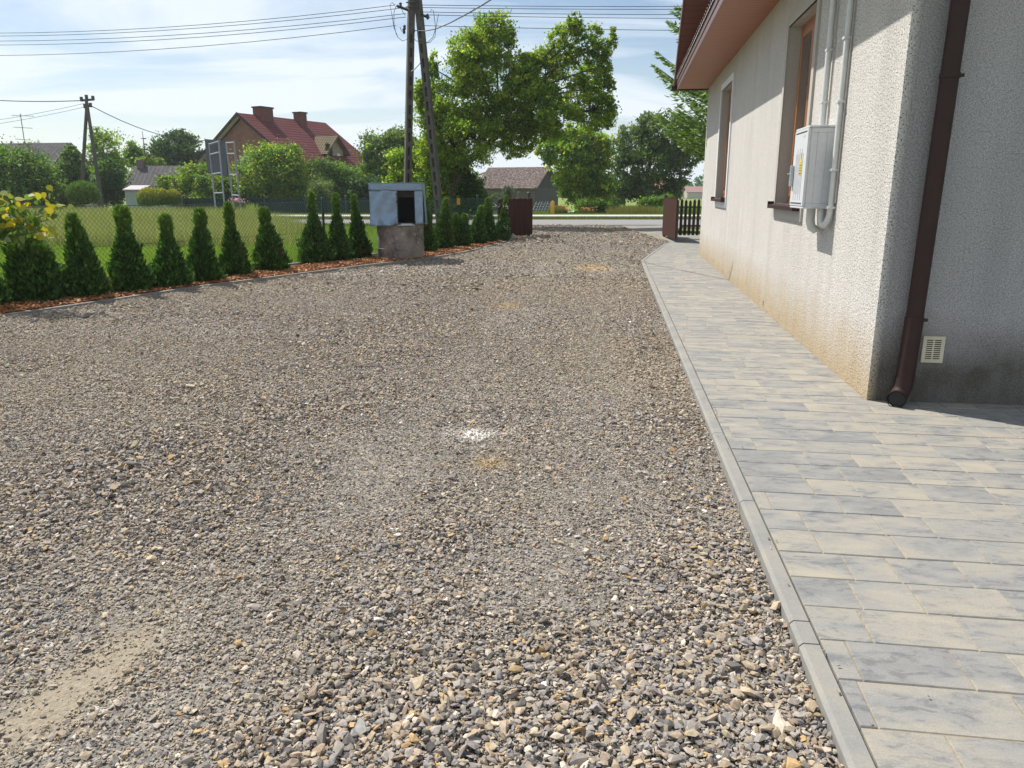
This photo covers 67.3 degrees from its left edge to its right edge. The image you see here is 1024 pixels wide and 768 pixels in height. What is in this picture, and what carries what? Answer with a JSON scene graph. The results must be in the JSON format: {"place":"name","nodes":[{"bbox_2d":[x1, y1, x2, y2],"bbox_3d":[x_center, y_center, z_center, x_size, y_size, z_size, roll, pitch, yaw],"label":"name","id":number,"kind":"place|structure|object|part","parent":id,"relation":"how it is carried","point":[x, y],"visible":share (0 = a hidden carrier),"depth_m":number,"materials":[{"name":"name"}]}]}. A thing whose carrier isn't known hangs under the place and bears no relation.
{"place":"outdoors","nodes":[
{"label":"outdoors","id":0,"kind":"place"},
{"bbox_2d":[139,131,151,162],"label":"antenna","id":1,"kind":"object","parent":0,"point":[145,155],"visible":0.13,"depth_m":68.88,"materials":[{"name":"grey metal"}]},
{"bbox_2d":[0,0,707,185],"label":"sky","id":2,"kind":"structure","parent":0,"point":[352,82],"materials":[{"name":"blue"}]},
{"bbox_2d":[104,196,701,235],"bbox_3d":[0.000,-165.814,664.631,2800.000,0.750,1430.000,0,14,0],"label":"ground","id":3,"kind":"structure","parent":0,"point":[560,201],"depth_m":127.78,"materials":[{"name":"green plant"}]},
{"bbox_2d":[0,134,68,208],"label":"walnut tree","id":4,"kind":"object","parent":3,"relation":"on","point":[15,162],"visible":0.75,"depth_m":42.04,"materials":[{"name":"green plant"}]},
{"bbox_2d":[0,185,73,249],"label":"linden shrub","id":5,"kind":"object","parent":3,"relation":"on","point":[25,220],"visible":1,"depth_m":8.92,"materials":[{"name":"yellow plant"}]},
{"bbox_2d":[0,114,99,210],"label":"house","id":6,"kind":"structure","parent":3,"relation":"on","point":[53,149],"depth_m":60.92,"materials":[{"name":"metal"}]},
{"bbox_2d":[50,179,86,210],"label":"hedge","id":7,"kind":"object","parent":3,"relation":"on","point":[61,199],"visible":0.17,"depth_m":48.12,"materials":[{"name":"green plant"}]},
{"bbox_2d":[51,143,93,209],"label":"apple tree","id":8,"kind":"object","parent":3,"relation":"on","point":[70,167],"visible":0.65,"depth_m":52.43,"materials":[{"name":"green plant"}]},
{"bbox_2d":[80,95,104,207],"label":"utility pole","id":9,"kind":"object","parent":3,"relation":"on","point":[87,116],"visible":0.91,"depth_m":46.81,"materials":[{"name":"concrete"}]},
{"bbox_2d":[0,100,79,101],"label":"power line","id":10,"kind":"object","parent":9,"relation":"attached to","point":[39,101],"visible":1,"depth_m":46.23,"materials":[{"name":"metal"}]},
{"bbox_2d":[0,107,82,123],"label":"power line","id":11,"kind":"object","parent":9,"relation":"attached to","point":[44,115],"visible":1,"depth_m":48.82,"materials":[{"name":"metal"}]},
{"bbox_2d":[0,103,83,119],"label":"power line","id":12,"kind":"object","parent":9,"relation":"attached to","point":[41,112],"visible":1,"depth_m":48.78,"materials":[{"name":"metal"}]},
{"bbox_2d":[92,106,224,140],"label":"power line","id":13,"kind":"object","parent":9,"relation":"attached to","point":[153,132],"visible":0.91,"depth_m":53.84,"materials":[{"name":"metal"}]},
{"bbox_2d":[79,126,135,208],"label":"birch tree","id":14,"kind":"object","parent":3,"relation":"on","point":[106,138],"visible":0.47,"depth_m":53.38,"materials":[{"name":"green plant"}]},
{"bbox_2d":[89,156,133,209],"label":"dark conifer","id":15,"kind":"object","parent":3,"relation":"on","point":[112,184],"visible":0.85,"depth_m":51.86,"materials":[{"name":"green plant"}]},
{"bbox_2d":[122,140,153,168],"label":"cherry tree","id":16,"kind":"object","parent":3,"relation":"on","point":[133,148],"visible":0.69,"depth_m":70.37,"materials":[{"name":"green plant"}]},
{"bbox_2d":[122,185,158,211],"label":"tool shed","id":17,"kind":"structure","parent":3,"relation":"on","point":[130,193],"depth_m":49.65,"materials":[{"name":"metal"}]},
{"bbox_2d":[136,186,161,206],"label":"golden thuja","id":18,"kind":"object","parent":3,"relation":"on","point":[149,196],"visible":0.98,"depth_m":42.39,"materials":[{"name":"plant"}]},
{"bbox_2d":[134,156,166,165],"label":"yellow tree","id":19,"kind":"object","parent":3,"relation":"on","point":[158,161],"visible":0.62,"depth_m":68.93,"materials":[{"name":"green plant"}]},
{"bbox_2d":[126,160,183,209],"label":"farmhouse","id":20,"kind":"object","parent":3,"relation":"on","point":[143,175],"visible":0.36,"depth_m":65.45,"materials":[{"name":"brick"}]},
{"bbox_2d":[167,188,181,203],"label":"golden thuja","id":21,"kind":"object","parent":3,"relation":"on","point":[175,196],"visible":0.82,"depth_m":43.48,"materials":[{"name":"green plant"}]},
{"bbox_2d":[165,178,185,209],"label":"spruce tree","id":22,"kind":"object","parent":3,"relation":"on","point":[174,182],"visible":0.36,"depth_m":46.53,"materials":[{"name":"green plant"}]},
{"bbox_2d":[146,128,204,165],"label":"oak tree","id":23,"kind":"object","parent":3,"relation":"on","point":[174,151],"visible":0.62,"depth_m":71.80,"materials":[{"name":"green plant"}]},
{"bbox_2d":[152,160,219,207],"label":"fruit tree","id":24,"kind":"object","parent":3,"relation":"on","point":[184,179],"visible":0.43,"depth_m":49.74,"materials":[{"name":"green plant"}]},
{"bbox_2d":[178,170,246,207],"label":"hedge","id":25,"kind":"object","parent":3,"relation":"on","point":[201,182],"visible":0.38,"depth_m":48.52,"materials":[{"name":"green plant"}]},
{"bbox_2d":[205,139,240,210],"bbox_3d":[-12.221,-8.701,32.814,0.554,3.722,7.151,-8,16,-28],"label":"billboard","id":26,"kind":"object","parent":3,"relation":"on","point":[217,156],"visible":0.74,"depth_m":33.63,"materials":[{"name":"metal"}]},
{"bbox_2d":[228,197,249,209],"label":"rose bush","id":27,"kind":"object","parent":3,"relation":"on","point":[236,200],"visible":0.26,"depth_m":43.52,"materials":[{"name":"pink plant"}]},
{"bbox_2d":[0,195,499,276],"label":"chain link fence","id":28,"kind":"object","parent":3,"relation":"on","point":[324,220],"visible":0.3,"depth_m":13.29,"materials":[{"name":"green metal"}]},
{"bbox_2d":[0,236,524,316],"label":"bed edging","id":29,"kind":"object","parent":3,"relation":"on","point":[228,283],"visible":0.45,"depth_m":11.81,"materials":[{"name":"concrete"}]},
{"bbox_2d":[0,235,525,313],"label":"bark mulch","id":30,"kind":"object","parent":3,"relation":"on","point":[13,307],"visible":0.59,"depth_m":12.23,"materials":[{"name":"bark"},{"name":"wood chips"}]},
{"bbox_2d":[0,276,13,304],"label":"thuja","id":31,"kind":"object","parent":30,"relation":"on","point":[6,293],"visible":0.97,"depth_m":9.19,"materials":[{"name":"green plant"}]},
{"bbox_2d":[0,231,68,302],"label":"thuja","id":32,"kind":"object","parent":30,"relation":"on","point":[33,273],"visible":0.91,"depth_m":9.43,"materials":[{"name":"green plant"}]},
{"bbox_2d":[61,212,113,297],"bbox_3d":[-5.565,-1.634,9.915,0.686,1.158,0.694,-8,15,-30],"label":"thuja","id":33,"kind":"object","parent":30,"relation":"on","point":[85,275],"visible":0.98,"depth_m":9.81,"materials":[{"name":"green plant"}]},
{"bbox_2d":[105,204,156,292],"bbox_3d":[-5.253,-1.818,10.477,0.638,1.241,0.744,10,17,34],"label":"thuja","id":34,"kind":"object","parent":30,"relation":"on","point":[128,269],"visible":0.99,"depth_m":10.38,"materials":[{"name":"green plant"}]},
{"bbox_2d":[150,212,195,288],"bbox_3d":[-4.917,-1.882,10.974,0.609,1.121,0.735,14,17,42],"label":"thuja","id":35,"kind":"object","parent":30,"relation":"on","point":[169,265],"visible":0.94,"depth_m":10.88,"materials":[{"name":"green plant"}]},
{"bbox_2d":[185,206,227,281],"bbox_3d":[-4.729,-2.083,11.624,0.802,1.197,0.609,6,15,23],"label":"thuja","id":36,"kind":"object","parent":30,"relation":"on","point":[202,261],"visible":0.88,"depth_m":11.51,"materials":[{"name":"green plant"}]},
{"bbox_2d":[217,201,255,275],"bbox_3d":[-4.527,-2.310,12.393,0.661,1.258,0.657,-4,16,-10],"label":"thuja","id":37,"kind":"object","parent":30,"relation":"on","point":[233,258],"visible":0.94,"depth_m":12.30,"materials":[{"name":"green plant"}]},
{"bbox_2d":[250,205,292,270],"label":"thuja","id":38,"kind":"object","parent":30,"relation":"on","point":[269,253],"visible":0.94,"depth_m":13.10,"materials":[{"name":"green plant"}]},
{"bbox_2d":[295,191,336,263],"bbox_3d":[-3.762,-2.932,14.553,0.805,1.408,0.717,-9,17,-33],"label":"thuja","id":39,"kind":"object","parent":30,"relation":"on","point":[316,245],"visible":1,"depth_m":14.47,"materials":[{"name":"green plant"}]},
{"bbox_2d":[328,192,354,260],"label":"thuja","id":40,"kind":"object","parent":30,"relation":"on","point":[339,241],"visible":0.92,"depth_m":14.90,"materials":[{"name":"green plant"}]},
{"bbox_2d":[347,194,375,258],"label":"thuja","id":41,"kind":"object","parent":30,"relation":"on","point":[360,241],"visible":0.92,"depth_m":15.53,"materials":[{"name":"green plant"}]},
{"bbox_2d":[368,183,426,258],"bbox_3d":[-2.281,-3.267,15.637,1.091,1.585,1.148,-1,14,-4],"label":"well","id":42,"kind":"object","parent":30,"relation":"on","point":[398,215],"visible":1,"depth_m":15.29,"materials":[{"name":"concrete"}]},
{"bbox_2d":[423,195,440,251],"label":"thuja","id":43,"kind":"object","parent":30,"relation":"on","point":[431,243],"visible":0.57,"depth_m":17.10,"materials":[{"name":"green plant"}]},
{"bbox_2d":[434,196,455,248],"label":"thuja","id":44,"kind":"object","parent":30,"relation":"on","point":[444,231],"visible":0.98,"depth_m":17.97,"materials":[{"name":"green plant"}]},
{"bbox_2d":[451,212,474,245],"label":"thuja","id":45,"kind":"object","parent":30,"relation":"on","point":[462,232],"visible":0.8,"depth_m":18.73,"materials":[{"name":"green plant"}]},
{"bbox_2d":[470,205,489,243],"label":"thuja","id":46,"kind":"object","parent":30,"relation":"on","point":[478,233],"visible":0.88,"depth_m":19.59,"materials":[{"name":"green plant"}]},
{"bbox_2d":[484,197,499,241],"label":"thuja","id":47,"kind":"object","parent":30,"relation":"on","point":[491,228],"visible":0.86,"depth_m":20.32,"materials":[{"name":"green plant"}]},
{"bbox_2d":[494,195,511,240],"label":"thuja","id":48,"kind":"object","parent":30,"relation":"on","point":[503,224],"visible":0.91,"depth_m":20.97,"materials":[{"name":"green plant"}]},
{"bbox_2d":[228,134,324,197],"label":"lilac bush","id":49,"kind":"object","parent":3,"relation":"on","point":[278,169],"visible":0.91,"depth_m":49.35,"materials":[{"name":"green plant"}]},
{"bbox_2d":[192,106,371,194],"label":"brick house","id":50,"kind":"structure","parent":3,"relation":"on","point":[319,139],"depth_m":70.14,"materials":[{"name":"red tile"},{"name":"brick"},{"name":"glass"}]},
{"bbox_2d":[240,156,249,168],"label":"window","id":51,"kind":"structure","parent":50,"relation":"in","point":[240,156],"depth_m":69.15,"materials":[{"name":"white plastic"}]},
{"bbox_2d":[182,195,430,213],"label":"garden fence","id":52,"kind":"object","parent":3,"relation":"on","point":[209,201],"visible":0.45,"depth_m":44.78,"materials":[{"name":"teal"}]},
{"bbox_2d":[302,176,335,197],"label":"olive bush","id":53,"kind":"object","parent":3,"relation":"on","point":[318,189],"visible":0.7,"depth_m":48.20,"materials":[{"name":"green plant"}]},
{"bbox_2d":[304,154,370,196],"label":"lilac bush","id":54,"kind":"object","parent":3,"relation":"on","point":[336,170],"visible":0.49,"depth_m":51.45,"materials":[{"name":"green plant"}]},
{"bbox_2d":[0,205,700,278],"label":"grass","id":55,"kind":"structure","parent":3,"relation":"on","point":[221,227],"depth_m":22.35,"materials":[{"name":"green plant"}]},
{"bbox_2d":[64,180,100,203],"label":"round conifer","id":56,"kind":"object","parent":55,"relation":"on","point":[82,192],"visible":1,"depth_m":43.17,"materials":[{"name":"green plant"}]},
{"bbox_2d":[156,188,170,204],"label":"golden thuja","id":57,"kind":"object","parent":55,"relation":"on","point":[165,196],"visible":0.77,"depth_m":43.01,"materials":[{"name":"plant"}]},
{"bbox_2d":[246,203,257,213],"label":"garden weed","id":58,"kind":"object","parent":55,"relation":"on","point":[252,207],"visible":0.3,"depth_m":41.71,"materials":[{"name":"green plant"}]},
{"bbox_2d":[333,173,385,197],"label":"dark bush","id":59,"kind":"object","parent":3,"relation":"on","point":[355,183],"visible":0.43,"depth_m":50.70,"materials":[{"name":"green plant"}]},
{"bbox_2d":[347,122,420,181],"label":"poplar tree","id":60,"kind":"object","parent":3,"relation":"on","point":[373,158],"visible":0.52,"depth_m":52.79,"materials":[{"name":"green plant"}]},
{"bbox_2d":[379,144,422,182],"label":"acacia sapling","id":61,"kind":"object","parent":3,"relation":"on","point":[398,176],"visible":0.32,"depth_m":29.57,"materials":[{"name":"green plant"}]},
{"bbox_2d":[118,170,703,196],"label":"woodland","id":62,"kind":"object","parent":3,"relation":"on","point":[698,181],"visible":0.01,"depth_m":234.44,"materials":[{"name":"green plant"}]},
{"bbox_2d":[390,0,442,222],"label":"utility pole","id":63,"kind":"object","parent":3,"relation":"on","point":[413,8],"visible":0.84,"depth_m":25.30,"materials":[{"name":"concrete"}]},
{"bbox_2d":[0,25,395,55],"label":"power line","id":64,"kind":"object","parent":63,"relation":"attached to","point":[206,45],"visible":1,"depth_m":26.87,"materials":[{"name":"metal"}]},
{"bbox_2d":[26,5,393,32],"bbox_3d":[-14.495,-13.195,28.032,22.456,0.624,0.018,4,15,17],"label":"power line","id":65,"kind":"object","parent":63,"relation":"attached to","point":[213,23],"visible":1,"depth_m":26.87,"materials":[{"name":"metal"}]},
{"bbox_2d":[23,17,404,44],"bbox_3d":[-14.423,-12.758,28.042,23.137,0.615,0.018,4,15,17],"label":"power line","id":66,"kind":"object","parent":63,"relation":"attached to","point":[212,36],"visible":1,"depth_m":26.81,"materials":[{"name":"metal"}]},
{"bbox_2d":[23,7,405,35],"bbox_3d":[-14.393,-13.085,28.027,22.969,0.614,0.018,4,15,17],"label":"power line","id":67,"kind":"object","parent":63,"relation":"attached to","point":[209,27],"visible":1,"depth_m":26.88,"materials":[{"name":"metal"}]},
{"bbox_2d":[27,13,405,40],"bbox_3d":[-14.410,-12.902,28.039,23.055,0.632,0.018,4,15,17],"label":"power line","id":68,"kind":"object","parent":63,"relation":"attached to","point":[216,32],"visible":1,"depth_m":26.88,"materials":[{"name":"metal"}]},
{"bbox_2d":[414,0,490,31],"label":"service cable","id":69,"kind":"object","parent":63,"relation":"attached to","point":[457,18],"visible":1,"depth_m":19.64,"materials":[{"name":"metal"}]},
{"bbox_2d":[423,7,670,9],"bbox_3d":[2.754,-12.829,26.259,11.882,0.561,0.018,-3,15,-13],"label":"power line","id":70,"kind":"object","parent":63,"relation":"attached to","point":[587,9],"visible":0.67,"depth_m":26.26,"materials":[{"name":"metal"}]},
{"bbox_2d":[425,25,673,30],"bbox_3d":[2.740,-12.344,26.691,11.890,0.257,0.018,-3,14,-10],"label":"power line","id":71,"kind":"object","parent":63,"relation":"attached to","point":[544,28],"visible":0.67,"depth_m":26.41,"materials":[{"name":"metal"}]},
{"bbox_2d":[435,12,673,14],"bbox_3d":[2.813,-12.721,26.389,11.747,0.473,0.018,-3,15,-12],"label":"power line","id":72,"kind":"object","parent":63,"relation":"attached to","point":[546,13],"visible":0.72,"depth_m":26.36,"materials":[{"name":"metal"}]},
{"bbox_2d":[434,5,678,6],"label":"power line","id":73,"kind":"object","parent":63,"relation":"attached to","point":[566,6],"visible":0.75,"depth_m":26.03,"materials":[{"name":"metal"}]},
{"bbox_2d":[439,15,677,18],"bbox_3d":[2.905,-12.657,26.508,11.544,0.390,0.018,-3,14,-12],"label":"power line","id":74,"kind":"object","parent":63,"relation":"attached to","point":[553,17],"visible":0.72,"depth_m":26.26,"materials":[{"name":"metal"}]},
{"bbox_2d":[402,147,470,221],"bbox_3d":[-2.846,-7.626,29.426,2.822,3.501,2.585,0,14,0],"label":"elder bush","id":75,"kind":"object","parent":3,"relation":"on","point":[423,178],"visible":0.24,"depth_m":28.98,"materials":[{"name":"green plant"}]},
{"bbox_2d":[429,162,497,219],"bbox_3d":[-1.973,-7.496,29.722,2.947,3.101,2.410,0,14,0],"label":"dark bush","id":76,"kind":"object","parent":3,"relation":"on","point":[473,184],"visible":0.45,"depth_m":29.32,"materials":[{"name":"green plant"}]},
{"bbox_2d":[498,185,518,198],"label":"pine bush","id":77,"kind":"object","parent":3,"relation":"on","point":[510,191],"visible":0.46,"depth_m":56.19,"materials":[{"name":"green plant"}]},
{"bbox_2d":[497,197,532,235],"bbox_3d":[0.103,-4.799,22.059,0.067,1.074,1.616,10,17,35],"label":"gate leaf","id":78,"kind":"object","parent":3,"relation":"on","point":[520,213],"visible":0.72,"depth_m":22.18,"materials":[{"name":"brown wood"}]},
{"bbox_2d":[412,7,622,214],"bbox_3d":[0.053,-9.739,28.380,7.986,7.978,3.742,0,14,0],"label":"maple tree","id":79,"kind":"object","parent":3,"relation":"on","point":[527,87],"visible":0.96,"depth_m":27.86,"materials":[{"name":"green plant"}]},
{"bbox_2d":[479,167,558,210],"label":"barn","id":80,"kind":"structure","parent":3,"relation":"on","point":[536,182],"depth_m":79.58,"materials":[{"name":"grey"}]},
{"bbox_2d":[551,201,554,213],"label":"marker post","id":81,"kind":"object","parent":3,"relation":"on","point":[552,207],"visible":0.86,"depth_m":42.75,"materials":[{"name":"yellow plastic"}]},
{"bbox_2d":[547,204,565,213],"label":"grass clump","id":82,"kind":"object","parent":3,"relation":"on","point":[558,209],"visible":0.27,"depth_m":43.76,"materials":[{"name":"green plant"}]},
{"bbox_2d":[533,121,621,211],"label":"round tree","id":83,"kind":"object","parent":3,"relation":"on","point":[582,172],"visible":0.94,"depth_m":47.30,"materials":[{"name":"green plant"}]},
{"bbox_2d":[577,207,596,213],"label":"daylily clump","id":84,"kind":"object","parent":3,"relation":"on","point":[585,210],"visible":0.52,"depth_m":43.91,"materials":[{"name":"green plant"}]},
{"bbox_2d":[572,196,622,213],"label":"field bush","id":85,"kind":"object","parent":3,"relation":"on","point":[600,205],"visible":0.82,"depth_m":45.47,"materials":[{"name":"green plant"}]},
{"bbox_2d":[605,205,647,214],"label":"grass clump","id":86,"kind":"object","parent":3,"relation":"on","point":[620,209],"visible":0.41,"depth_m":43.43,"materials":[{"name":"green plant"}]},
{"bbox_2d":[624,205,659,213],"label":"grass clump","id":87,"kind":"object","parent":3,"relation":"on","point":[651,210],"visible":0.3,"depth_m":43.60,"materials":[{"name":"green plant"}]},
{"bbox_2d":[607,107,702,206],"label":"willow tree","id":88,"kind":"object","parent":3,"relation":"on","point":[661,153],"visible":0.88,"depth_m":55.20,"materials":[{"name":"green plant"}]},
{"bbox_2d":[637,192,672,209],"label":"field bush","id":89,"kind":"object","parent":3,"relation":"on","point":[650,201],"visible":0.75,"depth_m":48.44,"materials":[{"name":"green plant"}]},
{"bbox_2d":[649,5,708,160],"bbox_3d":[8.253,-11.617,22.134,8.014,14.600,8.356,12,18,39],"label":"deciduous tree","id":90,"kind":"object","parent":3,"relation":"on","point":[698,122],"visible":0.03,"depth_m":22.78,"materials":[{"name":"green plant"}]},
{"bbox_2d":[671,199,701,238],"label":"wicket gate","id":91,"kind":"structure","parent":3,"relation":"on","point":[690,207],"depth_m":21.77,"materials":[{"name":"brown wood"}]},
{"bbox_2d":[682,186,702,197],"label":"bungalow","id":92,"kind":"object","parent":3,"relation":"on","point":[693,192],"visible":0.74,"depth_m":199.28,"materials":[{"name":"white paint"}]},
{"bbox_2d":[641,243,875,767],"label":"kerb","id":93,"kind":"structure","parent":3,"relation":"on","point":[850,747],"depth_m":2.64,"materials":[{"name":"concrete"}]},
{"bbox_2d":[671,0,1023,407],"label":"house","id":94,"kind":"structure","parent":3,"relation":"on","point":[898,280],"depth_m":5.00,"materials":[{"name":"paint"}]},
{"bbox_2d":[723,89,731,196],"bbox_3d":[3.740,-4.073,12.997,0.090,1.819,1.418,2,14,8],"label":"window","id":95,"kind":"structure","parent":94,"relation":"in","point":[730,92],"depth_m":13.48,"materials":[{"name":"brown wood"}]},
{"bbox_2d":[787,15,815,201],"bbox_3d":[2.931,-2.667,7.528,0.090,1.769,1.228,2,14,8],"label":"window","id":96,"kind":"structure","parent":94,"relation":"in","point":[807,38],"depth_m":7.73,"materials":[{"name":"brown wood"}]},
{"bbox_2d":[787,0,855,233],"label":"meter cabinet","id":97,"kind":"object","parent":94,"relation":"attached to","point":[813,174],"visible":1,"depth_m":6.08,"materials":[{"name":"plastic"}]},
{"bbox_3d":[2.339,-1.770,6.312,0.067,0.597,0.485,2,14,8],"label":"door","id":98,"kind":"part","parent":97,"relation":"part of","materials":[{"name":"plastic"}]},
{"bbox_3d":[4.560,-4.960,22.933,0.080,1.300,0.080,0,14,0],"label":"gate post","id":99,"kind":"object","parent":3,"relation":"on","visible":0},
{"bbox_2d":[662,197,678,239],"bbox_3d":[4.436,-4.673,21.561,0.069,1.075,2.705,1,14,4],"label":"gate leaf","id":100,"kind":"object","parent":99,"relation":"attached to","point":[670,217],"visible":1,"depth_m":21.22,"materials":[{"name":"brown wood"}]},
{"bbox_2d":[0,224,929,767],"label":"driveway","id":101,"kind":"structure","parent":0,"point":[82,685],"depth_m":3.12,"materials":[{"name":"grey gravel"}]},
{"bbox_2d":[281,215,700,217],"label":"sidewalk","id":102,"kind":"structure","parent":0,"point":[580,216],"depth_m":40.28,"materials":[{"name":"grey concrete"}]},
{"bbox_2d":[291,220,700,224],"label":"road","id":103,"kind":"structure","parent":0,"point":[602,222],"depth_m":32.85,"materials":[{"name":"grey asphalt"}]},
{"bbox_2d":[644,234,1023,767],"bbox_3d":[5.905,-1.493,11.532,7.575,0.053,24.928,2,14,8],"label":"paving","id":104,"kind":"structure","parent":0,"point":[983,552],"depth_m":3.25,"materials":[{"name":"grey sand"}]}
]}

